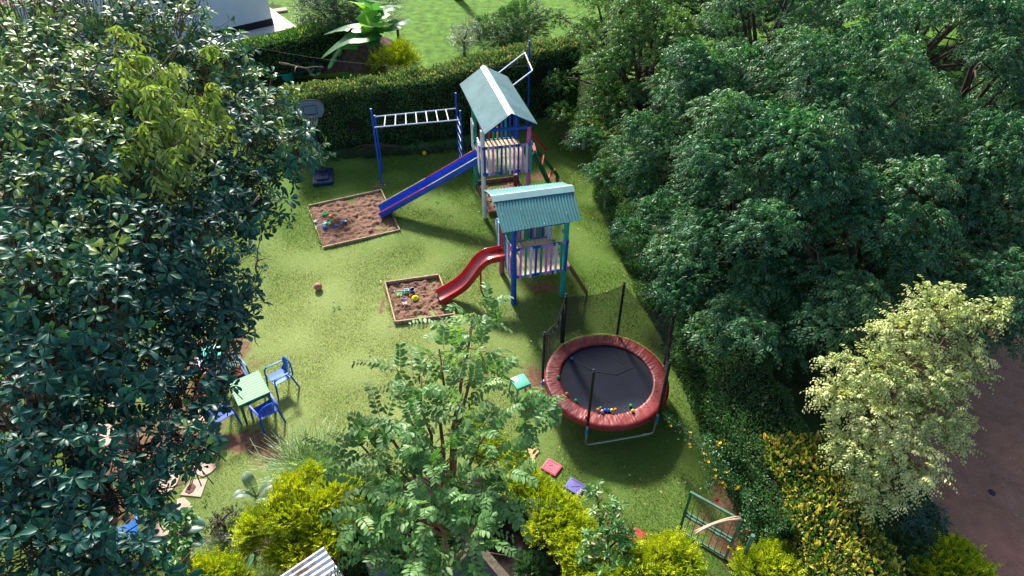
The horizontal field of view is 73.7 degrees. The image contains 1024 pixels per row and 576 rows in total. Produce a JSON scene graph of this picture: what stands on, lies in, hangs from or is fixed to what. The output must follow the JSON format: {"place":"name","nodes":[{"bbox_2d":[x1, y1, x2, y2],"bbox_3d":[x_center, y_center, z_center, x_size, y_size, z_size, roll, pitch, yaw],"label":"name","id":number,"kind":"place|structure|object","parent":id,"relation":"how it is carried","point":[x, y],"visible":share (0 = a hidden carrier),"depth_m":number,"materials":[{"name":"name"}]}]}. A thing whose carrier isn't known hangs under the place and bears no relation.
{"place":"outdoors","nodes":[
{"label":"outdoors","id":0,"kind":"place"},
{"bbox_2d":[46,8,295,84],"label":"path","id":1,"kind":"structure","parent":0,"point":[280,22],"depth_m":36.32,"materials":[{"name":"grey concrete"}]},
{"bbox_2d":[281,547,341,575],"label":"shed","id":2,"kind":"structure","parent":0,"point":[320,562],"depth_m":12.35,"materials":[{"name":"white metal"}]},
{"bbox_2d":[295,63,396,78],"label":"soil bank","id":3,"kind":"structure","parent":0,"point":[334,68],"depth_m":32.33,"materials":[{"name":"soil"}]},
{"bbox_2d":[0,113,759,575],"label":"lawn","id":4,"kind":"structure","parent":0,"point":[332,293],"depth_m":18.97,"materials":[{"name":"green plant"}]},
{"bbox_2d":[87,423,113,446],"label":"paving slab","id":5,"kind":"structure","parent":4,"relation":"on","point":[108,440],"depth_m":16.51,"materials":[{"name":"stone"}]},
{"bbox_2d":[116,516,146,552],"bbox_3d":[-7.985,5.080,14.143,0.612,0.886,0.642,-21,45,-22],"label":"garden chair","id":6,"kind":"object","parent":4,"relation":"on","point":[131,524],"visible":0.16,"depth_m":14.23,"materials":[{"name":"blue plastic"}]},
{"bbox_2d":[25,25,263,482],"bbox_3d":[-5.654,1.206,11.470,4.737,10.268,3.316,-9,42,-10],"label":"lime leaf tree","id":7,"kind":"object","parent":4,"relation":"on","point":[189,120],"visible":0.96,"depth_m":8.31,"materials":[{"name":"green plant"}]},
{"bbox_2d":[154,522,168,536],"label":"paving slab","id":8,"kind":"structure","parent":4,"relation":"on","point":[160,534],"depth_m":14.60,"materials":[{"name":"stone"}]},
{"bbox_2d":[0,0,335,575],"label":"broadleaf tree","id":9,"kind":"object","parent":4,"relation":"on","point":[67,358],"visible":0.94,"depth_m":7.53,"materials":[{"name":"green plant"}]},
{"bbox_2d":[155,473,180,493],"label":"paving slab","id":10,"kind":"structure","parent":4,"relation":"on","point":[172,478],"depth_m":15.52,"materials":[{"name":"stone"}]},
{"bbox_2d":[148,506,197,575],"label":"young tree","id":11,"kind":"object","parent":4,"relation":"on","point":[173,541],"visible":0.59,"depth_m":12.19,"materials":[{"name":"green plant"}]},
{"bbox_2d":[156,504,204,556],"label":"banana plant","id":12,"kind":"object","parent":4,"relation":"on","point":[197,538],"visible":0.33,"depth_m":13.69,"materials":[{"name":"green plant"}]},
{"bbox_2d":[177,497,190,509],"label":"paving slab","id":13,"kind":"structure","parent":4,"relation":"on","point":[183,501],"depth_m":15.14,"materials":[{"name":"stone"}]},
{"bbox_2d":[185,483,195,493],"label":"leaf litter","id":14,"kind":"object","parent":4,"relation":"on","point":[193,487],"visible":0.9,"depth_m":15.38,"materials":[{"name":"plant"}]},
{"bbox_2d":[180,479,207,497],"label":"paving slab","id":15,"kind":"structure","parent":4,"relation":"on","point":[198,491],"depth_m":15.39,"materials":[{"name":"stone"}]},
{"bbox_2d":[194,463,215,476],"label":"paving slab","id":16,"kind":"structure","parent":4,"relation":"on","point":[208,471],"depth_m":15.78,"materials":[{"name":"stone"}]},
{"bbox_2d":[202,344,227,363],"bbox_3d":[-7.891,1.858,18.125,0.534,0.518,0.534,-20,45,-21],"label":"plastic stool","id":17,"kind":"object","parent":4,"relation":"on","point":[219,353],"visible":0.11,"depth_m":17.92,"materials":[{"name":"plastic"}]},
{"bbox_2d":[186,544,256,575],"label":"golden shrub","id":18,"kind":"object","parent":4,"relation":"on","point":[212,565],"visible":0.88,"depth_m":13.07,"materials":[{"name":"yellow plant"}]},
{"bbox_2d":[201,502,243,547],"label":"grey bush","id":19,"kind":"object","parent":4,"relation":"on","point":[220,522],"visible":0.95,"depth_m":14.49,"materials":[{"name":"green plant"}]},
{"bbox_2d":[208,401,242,424],"bbox_3d":[-7.060,3.023,16.510,0.642,0.886,0.612,-31,50,-31],"label":"garden chair","id":20,"kind":"object","parent":4,"relation":"on","point":[222,416],"visible":0.19,"depth_m":16.48,"materials":[{"name":"blue plastic"}]},
{"bbox_2d":[220,353,249,395],"bbox_3d":[-7.101,2.163,17.498,0.612,0.886,0.642,-28,48,-29],"label":"garden chair","id":21,"kind":"object","parent":4,"relation":"on","point":[243,369],"visible":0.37,"depth_m":17.51,"materials":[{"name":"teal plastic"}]},
{"bbox_2d":[229,365,243,376],"bbox_3d":[-7.082,2.165,17.469,0.360,0.050,0.360,-24,47,-25],"label":"seat pad","id":22,"kind":"object","parent":21,"relation":"on","point":[237,374],"visible":0.49,"depth_m":17.44,"materials":[{"name":"brown fabric"}]},
{"bbox_2d":[219,521,273,565],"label":"tall grass","id":23,"kind":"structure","parent":4,"relation":"on","point":[265,541],"depth_m":14.27,"materials":[{"name":"plant"}]},
{"bbox_2d":[230,371,274,423],"bbox_3d":[-6.462,2.715,16.985,0.780,0.719,0.860,-24,47,-25],"label":"garden table","id":24,"kind":"object","parent":4,"relation":"on","point":[253,386],"visible":0.91,"depth_m":16.70,"materials":[{"name":"green paint"}]},
{"bbox_2d":[233,471,272,510],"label":"broad leaf plant","id":25,"kind":"object","parent":4,"relation":"on","point":[249,481],"visible":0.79,"depth_m":14.78,"materials":[{"name":"plant"}]},
{"bbox_2d":[248,393,285,433],"bbox_3d":[-5.993,2.961,16.581,0.612,0.886,0.642,-31,50,-31],"label":"garden chair","id":26,"kind":"object","parent":4,"relation":"on","point":[267,408],"visible":1,"depth_m":16.52,"materials":[{"name":"blue plastic"}]},
{"bbox_2d":[264,356,299,399],"bbox_3d":[-5.921,2.234,17.417,0.642,0.886,0.612,-31,50,-31],"label":"garden chair","id":27,"kind":"object","parent":4,"relation":"on","point":[279,376],"visible":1,"depth_m":17.39,"materials":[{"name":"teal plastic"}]},
{"bbox_2d":[227,455,370,572],"bbox_3d":[-4.226,4.718,13.987,2.630,1.645,2.440,14,43,15],"label":"golden shrub","id":28,"kind":"object","parent":4,"relation":"on","point":[286,506],"visible":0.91,"depth_m":13.65,"materials":[{"name":"yellow plant"}]},
{"bbox_2d":[236,414,379,504],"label":"tall grass","id":29,"kind":"structure","parent":4,"relation":"on","point":[302,453],"depth_m":15.48,"materials":[{"name":"green plant"}]},
{"bbox_2d":[295,99,333,186],"bbox_3d":[-6.986,-5.170,24.325,1.015,2.967,1.034,-8,42,-9],"label":"basketball stand","id":30,"kind":"object","parent":4,"relation":"on","point":[312,109],"visible":0.81,"depth_m":24.04,"materials":[{"name":"blue plastic"}]},
{"bbox_2d":[314,283,321,290],"bbox_3d":[-5.833,-0.038,20.515,0.250,0.244,0.244,0,41,0],"label":"basketball","id":31,"kind":"object","parent":4,"relation":"on","point":[317,286],"visible":1,"depth_m":20.43,"materials":[{"name":"rubber"}]},
{"bbox_2d":[307,189,399,248],"bbox_3d":[-5.423,-2.399,23.343,2.667,0.168,2.662,-15,43,-17],"label":"sandpit","id":32,"kind":"object","parent":4,"relation":"on","point":[364,212],"visible":0.96,"depth_m":23.27,"materials":[{"name":"brown sand"}]},
{"bbox_2d":[329,139,471,160],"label":"border plants","id":33,"kind":"object","parent":4,"relation":"on","point":[383,147],"visible":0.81,"depth_m":26.50,"materials":[{"name":"green plant"}]},
{"bbox_2d":[147,148,672,530],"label":"weeds","id":34,"kind":"object","parent":4,"relation":"on","point":[387,283],"visible":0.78,"depth_m":20.88,"materials":[{"name":"green plant"}]},
{"bbox_2d":[370,92,463,183],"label":"monkey bars","id":35,"kind":"object","parent":4,"relation":"on","point":[458,135],"visible":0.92,"depth_m":24.36,"materials":[{"name":"blue paint"}]},
{"bbox_2d":[384,274,454,323],"bbox_3d":[-2.751,0.325,20.194,1.724,0.205,2.011,-12,42,-13],"label":"sandpit","id":36,"kind":"object","parent":4,"relation":"on","point":[425,294],"visible":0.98,"depth_m":20.16,"materials":[{"name":"brown sand"}]},
{"bbox_2d":[412,295,418,300],"bbox_3d":[-2.851,0.305,20.145,0.220,0.195,0.138,-12,-2,-13],"label":"sand mould","id":37,"kind":"object","parent":36,"relation":"in","point":[415,297],"visible":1,"depth_m":20.09,"materials":[{"name":"plastic"}]},
{"bbox_2d":[281,474,563,575],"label":"flower bed","id":38,"kind":"object","parent":4,"relation":"on","point":[506,563],"visible":0.07,"depth_m":14.35,"materials":[{"name":"green soil"}]},
{"bbox_2d":[366,550,392,575],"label":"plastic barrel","id":39,"kind":"object","parent":38,"relation":"on","point":[378,573],"visible":0.27,"depth_m":13.19,"materials":[{"name":"plastic"}]},
{"bbox_2d":[298,282,566,575],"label":"guava tree","id":40,"kind":"object","parent":38,"relation":"on","point":[460,513],"visible":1,"depth_m":8.58,"materials":[{"name":"green plant"}]},
{"bbox_2d":[336,471,556,575],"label":"undergrowth","id":41,"kind":"object","parent":38,"relation":"on","point":[535,558],"visible":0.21,"depth_m":13.75,"materials":[{"name":"green plant"}]},
{"bbox_2d":[440,543,508,575],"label":"block wall","id":42,"kind":"structure","parent":38,"relation":"on","point":[493,565],"depth_m":12.97,"materials":[{"name":"grey concrete"}]},
{"bbox_2d":[199,153,685,538],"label":"fallen leaves","id":43,"kind":"object","parent":4,"relation":"on","point":[455,354],"visible":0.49,"depth_m":19.33,"materials":[{"name":"brown plant"}]},
{"bbox_2d":[377,65,558,218],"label":"play tower","id":44,"kind":"structure","parent":4,"relation":"on","point":[487,91],"depth_m":22.72,"materials":[{"name":"blue paint"}]},
{"bbox_2d":[476,176,521,214],"bbox_3d":[-0.298,-3.313,24.356,1.622,0.236,2.023,-10,42,-11],"label":"sandpit","id":45,"kind":"object","parent":4,"relation":"on","point":[507,182],"visible":0.3,"depth_m":24.83,"materials":[{"name":"sand"}]},
{"bbox_2d":[435,182,587,304],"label":"play tower","id":46,"kind":"structure","parent":4,"relation":"on","point":[538,205],"depth_m":19.15,"materials":[{"name":"blue paint"}]},
{"bbox_2d":[494,40,532,138],"bbox_3d":[0.142,-7.250,26.136,1.072,3.750,3.523,19,44,21],"label":"climbing frame","id":47,"kind":"object","parent":4,"relation":"on","point":[529,65],"visible":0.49,"depth_m":26.00,"materials":[{"name":"blue paint"}]},
{"bbox_2d":[514,173,517,186],"bbox_3d":[0.130,-3.752,24.437,0.140,0.750,0.140,0,41,0],"label":"sitting post","id":48,"kind":"object","parent":4,"relation":"on","point":[515,179],"visible":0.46,"depth_m":24.27,"materials":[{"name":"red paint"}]},
{"bbox_2d":[508,373,530,402],"bbox_3d":[0.211,2.526,17.388,0.474,0.478,0.474,-19,45,-21],"label":"plastic stool","id":49,"kind":"object","parent":4,"relation":"on","point":[521,381],"visible":0.8,"depth_m":17.22,"materials":[{"name":"plastic"}]},
{"bbox_2d":[515,495,530,529],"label":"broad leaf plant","id":50,"kind":"object","parent":4,"relation":"on","point":[522,512],"visible":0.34,"depth_m":14.03,"materials":[{"name":"plant"}]},
{"bbox_2d":[527,446,539,458],"bbox_3d":[0.373,3.859,16.183,0.495,0.050,0.292,23,46,24],"label":"path tile","id":51,"kind":"object","parent":4,"relation":"on","point":[533,456],"visible":0.12,"depth_m":16.10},
{"bbox_2d":[541,458,562,476],"bbox_3d":[0.921,4.159,15.832,0.392,0.059,0.337,24,46,25],"label":"path tile","id":52,"kind":"object","parent":4,"relation":"on","point":[551,467],"visible":1,"depth_m":15.80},
{"bbox_2d":[461,405,663,575],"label":"golden shrub","id":53,"kind":"object","parent":4,"relation":"on","point":[562,529],"visible":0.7,"depth_m":13.64,"materials":[{"name":"yellow plant"}]},
{"bbox_2d":[564,477,585,496],"bbox_3d":[1.432,4.497,15.443,0.413,0.059,0.321,24,46,25],"label":"path tile","id":54,"kind":"object","parent":4,"relation":"on","point":[574,486],"visible":0.93,"depth_m":15.42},
{"bbox_2d":[582,136,586,149],"bbox_3d":[2.843,-5.784,26.743,0.120,0.750,0.120,23,38,29],"label":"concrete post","id":55,"kind":"object","parent":4,"relation":"on","point":[583,146],"visible":0.51,"depth_m":26.77,"materials":[{"name":"concrete"}]},
{"bbox_2d":[574,478,638,575],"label":"speckled shrub","id":56,"kind":"object","parent":4,"relation":"on","point":[584,557],"visible":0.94,"depth_m":12.97,"materials":[{"name":"green plant"}]},
{"bbox_2d":[541,281,676,444],"bbox_3d":[2.299,1.795,16.507,3.158,2.729,3.096,0,41,0],"label":"trampoline","id":57,"kind":"object","parent":4,"relation":"on","point":[606,371],"visible":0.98,"depth_m":16.96,"materials":[{"name":"red plastic"}]},
{"bbox_2d":[538,0,705,153],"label":"ficus tree","id":58,"kind":"object","parent":4,"relation":"on","point":[664,28],"visible":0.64,"depth_m":24.31,"materials":[{"name":"green plant"}]},
{"bbox_2d":[547,116,560,142],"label":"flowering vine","id":59,"kind":"object","parent":58,"relation":"attached to","point":[554,132],"visible":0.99,"depth_m":26.44,"materials":[{"name":"green plant"}]},
{"bbox_2d":[630,528,648,540],"bbox_3d":[2.670,5.331,14.483,0.344,0.059,0.410,24,47,25],"label":"path tile","id":60,"kind":"object","parent":4,"relation":"on","point":[638,532],"visible":0.26,"depth_m":14.56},
{"bbox_2d":[620,525,709,575],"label":"golden shrub","id":61,"kind":"object","parent":4,"relation":"on","point":[677,554],"visible":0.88,"depth_m":13.06,"materials":[{"name":"yellow plant"}]},
{"bbox_2d":[679,491,742,559],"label":"garden gate","id":62,"kind":"structure","parent":4,"relation":"on","point":[715,530],"depth_m":13.86,"materials":[{"name":"green metal"}]},
{"bbox_2d":[694,516,741,534],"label":"dry branch","id":63,"kind":"object","parent":62,"relation":"on","point":[727,519],"visible":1,"depth_m":12.89,"materials":[{"name":"wood"}]},
{"bbox_2d":[591,147,858,555],"bbox_3d":[4.869,0.370,18.793,2.234,1.984,14.536,-6,41,-7],"label":"hedge","id":64,"kind":"object","parent":4,"relation":"on","point":[742,403],"visible":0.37,"depth_m":15.69,"materials":[{"name":"green plant"}]},
{"bbox_2d":[662,409,742,508],"bbox_3d":[4.122,3.733,15.024,0.831,1.149,2.636,-28,48,-29],"label":"flowering vine","id":65,"kind":"object","parent":64,"relation":"attached to","point":[689,432],"visible":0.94,"depth_m":14.80,"materials":[{"name":"green plant"}]},
{"bbox_2d":[699,432,740,494],"bbox_3d":[4.605,3.889,15.014,0.832,1.114,1.601,-26,47,-27],"label":"flowering vine","id":66,"kind":"object","parent":64,"relation":"attached to","point":[709,436],"visible":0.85,"depth_m":14.92,"materials":[{"name":"green plant"}]},
{"bbox_2d":[699,463,746,551],"bbox_3d":[4.364,4.468,14.304,1.056,1.019,1.733,18,44,20],"label":"flowering vine","id":67,"kind":"object","parent":64,"relation":"attached to","point":[737,487],"visible":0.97,"depth_m":14.49,"materials":[{"name":"green plant"}]},
{"bbox_2d":[725,488,760,554],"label":"flowering vine","id":68,"kind":"object","parent":4,"relation":"on","point":[744,535],"visible":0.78,"depth_m":13.83,"materials":[{"name":"green plant"}]},
{"bbox_2d":[732,533,754,575],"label":"gate post","id":69,"kind":"object","parent":4,"relation":"on","point":[749,543],"visible":0.53,"depth_m":12.94,"materials":[{"name":"green metal"}]},
{"bbox_2d":[727,526,811,575],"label":"golden shrub","id":70,"kind":"object","parent":4,"relation":"on","point":[775,559],"visible":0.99,"depth_m":12.93,"materials":[{"name":"yellow plant"}]},
{"bbox_2d":[0,0,1017,78],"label":"neighbour lawn","id":71,"kind":"structure","parent":0,"point":[428,32],"depth_m":37.17,"materials":[{"name":"green plant"}]},
{"bbox_2d":[0,0,273,73],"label":"white house","id":72,"kind":"structure","parent":71,"relation":"on","point":[249,15],"depth_m":35.03,"materials":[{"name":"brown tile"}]},
{"bbox_2d":[163,0,198,17],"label":"window","id":73,"kind":"structure","parent":72,"relation":"in","point":[180,2],"depth_m":33.67,"materials":[{"name":"glass"}]},
{"bbox_2d":[270,7,287,12],"bbox_3d":[-13.416,-15.711,38.697,1.300,0.090,0.500,-16,43,-17],"label":"door step","id":74,"kind":"object","parent":71,"relation":"on","point":[279,10],"depth_m":38.69,"materials":[{"name":"concrete"}]},
{"bbox_2d":[278,72,294,81],"bbox_3d":[-10.420,-9.882,31.732,0.836,0.380,0.836,0,41,0],"label":"plant pot","id":75,"kind":"object","parent":71,"relation":"on","point":[287,77],"visible":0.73,"depth_m":31.51,"materials":[{"name":"plastic"}]},
{"bbox_2d":[293,14,319,31],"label":"bush","id":76,"kind":"object","parent":71,"relation":"on","point":[306,22],"visible":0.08,"depth_m":32.84,"materials":[{"name":"green plant"}]},
{"bbox_2d":[307,66,321,75],"bbox_3d":[-9.288,-10.218,32.118,0.748,0.380,0.748,0,41,0],"label":"plant pot","id":77,"kind":"object","parent":71,"relation":"on","point":[311,74],"visible":0.38,"depth_m":32.00,"materials":[{"name":"ceramic"}]},
{"bbox_2d":[335,36,394,73],"bbox_3d":[-7.393,-11.972,33.648,3.800,1.101,4.800,0,41,0],"label":"soil mound","id":78,"kind":"object","parent":71,"relation":"on","point":[355,57],"visible":0.2,"depth_m":32.43,"materials":[{"name":"brown soil"}]},
{"bbox_2d":[365,34,426,74],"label":"golden shrub","id":79,"kind":"object","parent":71,"relation":"on","point":[400,49],"visible":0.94,"depth_m":31.93,"materials":[{"name":"yellow plant"}]},
{"bbox_2d":[446,16,479,54],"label":"grey shrub","id":80,"kind":"object","parent":71,"relation":"on","point":[458,40],"visible":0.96,"depth_m":33.38,"materials":[{"name":"green plant"}]},
{"bbox_2d":[468,0,553,50],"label":"bushy tree","id":81,"kind":"object","parent":71,"relation":"on","point":[519,31],"visible":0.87,"depth_m":32.02,"materials":[{"name":"green plant"}]},
{"bbox_2d":[0,1,1020,575],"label":"ground","id":82,"kind":"structure","parent":0,"point":[798,385],"depth_m":17.96,"materials":[{"name":"brown soil"}]},
{"bbox_2d":[247,554,253,570],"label":"broad leaf plant","id":83,"kind":"object","parent":82,"relation":"on","point":[250,558],"visible":0.77,"depth_m":13.03,"materials":[{"name":"plant"}]},
{"bbox_2d":[170,12,361,98],"bbox_3d":[-10.991,-10.746,31.457,8.748,2.206,1.834,-23,46,-24],"label":"hedge","id":84,"kind":"object","parent":82,"relation":"on","point":[310,42],"visible":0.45,"depth_m":31.20,"materials":[{"name":"green plant"}]},
{"bbox_2d":[292,62,307,80],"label":"potted plant","id":85,"kind":"object","parent":82,"relation":"on","point":[296,73],"visible":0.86,"depth_m":31.41,"materials":[{"name":"green plant"}]},
{"bbox_2d":[305,60,322,79],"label":"potted plant","id":86,"kind":"object","parent":82,"relation":"on","point":[315,70],"visible":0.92,"depth_m":31.32,"materials":[{"name":"green plant"}]},
{"bbox_2d":[287,0,405,37],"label":"conifer like tree","id":87,"kind":"object","parent":82,"relation":"on","point":[335,7],"visible":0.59,"depth_m":31.94,"materials":[{"name":"green plant"}]},
{"bbox_2d":[322,0,417,68],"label":"banana plant","id":88,"kind":"object","parent":82,"relation":"on","point":[368,37],"visible":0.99,"depth_m":29.40,"materials":[{"name":"green plant"}]},
{"bbox_2d":[277,30,582,154],"bbox_3d":[-2.918,-7.660,27.097,12.127,3.260,2.063,-12,42,-14],"label":"hedge","id":89,"kind":"object","parent":82,"relation":"on","point":[344,122],"visible":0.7,"depth_m":26.48,"materials":[{"name":"green plant"}]},
{"bbox_2d":[535,0,684,113],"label":"ficus tree","id":90,"kind":"object","parent":82,"relation":"on","point":[592,24],"visible":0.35,"depth_m":28.06,"materials":[{"name":"green plant"}]},
{"bbox_2d":[222,40,534,67],"bbox_3d":[-5.271,-8.479,24.857,12.291,0.721,0.005,5,41,6],"label":"washing line","id":91,"kind":"object","parent":90,"relation":"attached to","point":[403,66],"visible":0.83,"depth_m":24.81,"materials":[{"name":"metal"}]},
{"bbox_2d":[561,34,786,218],"bbox_3d":[4.956,-4.860,21.513,7.841,6.251,5.408,14,43,15],"label":"ficus tree","id":92,"kind":"object","parent":82,"relation":"on","point":[650,134],"visible":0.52,"depth_m":20.19,"materials":[{"name":"green plant"}]},
{"bbox_2d":[604,87,877,364],"bbox_3d":[5.863,-1.900,17.766,6.513,6.689,8.306,0,41,0],"label":"ficus tree","id":93,"kind":"object","parent":82,"relation":"on","point":[711,156],"visible":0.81,"depth_m":16.02,"materials":[{"name":"green plant"}]},
{"bbox_2d":[652,0,864,109],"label":"ficus tree","id":94,"kind":"object","parent":82,"relation":"on","point":[745,35],"visible":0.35,"depth_m":23.78,"materials":[{"name":"green plant"}]},
{"bbox_2d":[682,0,964,246],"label":"ficus tree","id":95,"kind":"object","parent":82,"relation":"on","point":[824,85],"visible":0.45,"depth_m":17.64,"materials":[{"name":"green plant"}]},
{"bbox_2d":[761,429,905,575],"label":"hedge","id":96,"kind":"object","parent":82,"relation":"on","point":[843,545],"visible":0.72,"depth_m":13.01,"materials":[{"name":"yellow plant"}]},
{"bbox_2d":[714,152,1023,383],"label":"ficus tree","id":97,"kind":"object","parent":82,"relation":"on","point":[861,293],"visible":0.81,"depth_m":15.25,"materials":[{"name":"green plant"}]},
{"bbox_2d":[725,0,1019,55],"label":"ficus tree","id":98,"kind":"object","parent":82,"relation":"on","point":[852,18],"visible":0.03,"depth_m":33.05,"materials":[{"name":"green plant"}]},
{"bbox_2d":[858,502,943,575],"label":"undergrowth","id":99,"kind":"object","parent":82,"relation":"on","point":[896,538],"visible":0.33,"depth_m":13.76,"materials":[{"name":"green plant"}]},
{"bbox_2d":[800,274,1017,529],"bbox_3d":[7.939,2.684,13.713,4.920,5.128,3.193,-23,46,-24],"label":"variegated tree","id":100,"kind":"object","parent":82,"relation":"on","point":[935,386],"visible":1,"depth_m":12.87,"materials":[{"name":"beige plant"}]},
{"bbox_2d":[888,489,955,545],"bbox_3d":[8.367,4.861,14.126,1.277,1.257,1.061,-18,44,-20],"label":"oleander shrub","id":101,"kind":"object","parent":82,"relation":"on","point":[916,523],"visible":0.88,"depth_m":13.89,"materials":[{"name":"green plant"}]},
{"bbox_2d":[828,0,1023,136],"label":"ficus tree","id":102,"kind":"object","parent":82,"relation":"on","point":[936,55],"visible":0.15,"depth_m":26.35,"materials":[{"name":"green plant"}]},
{"bbox_2d":[905,528,1003,575],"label":"golden shrub","id":103,"kind":"object","parent":82,"relation":"on","point":[958,555],"visible":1,"depth_m":13.34,"materials":[{"name":"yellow plant"}]},
{"bbox_2d":[596,0,847,70],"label":"ficus tree","id":104,"kind":"object","parent":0,"point":[774,8],"visible":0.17,"depth_m":29.53,"materials":[{"name":"green plant"}]},
{"bbox_2d":[795,151,1023,575],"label":"road","id":105,"kind":"structure","parent":0,"point":[997,528],"depth_m":15.89,"materials":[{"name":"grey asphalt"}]},
{"bbox_2d":[830,93,1023,368],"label":"ficus tree","id":106,"kind":"object","parent":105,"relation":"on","point":[989,279],"visible":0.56,"depth_m":16.69,"materials":[{"name":"green plant"}]},
{"bbox_2d":[833,0,1023,227],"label":"ficus tree","id":107,"kind":"object","parent":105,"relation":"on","point":[998,15],"visible":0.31,"depth_m":18.92,"materials":[{"name":"green plant"}]},
{"bbox_2d":[988,489,995,495],"bbox_3d":[10.786,4.622,15.345,0.260,0.027,0.286,0,41,0],"label":"road stain","id":108,"kind":"object","parent":105,"relation":"on","point":[991,492],"visible":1,"depth_m":15.35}
]}

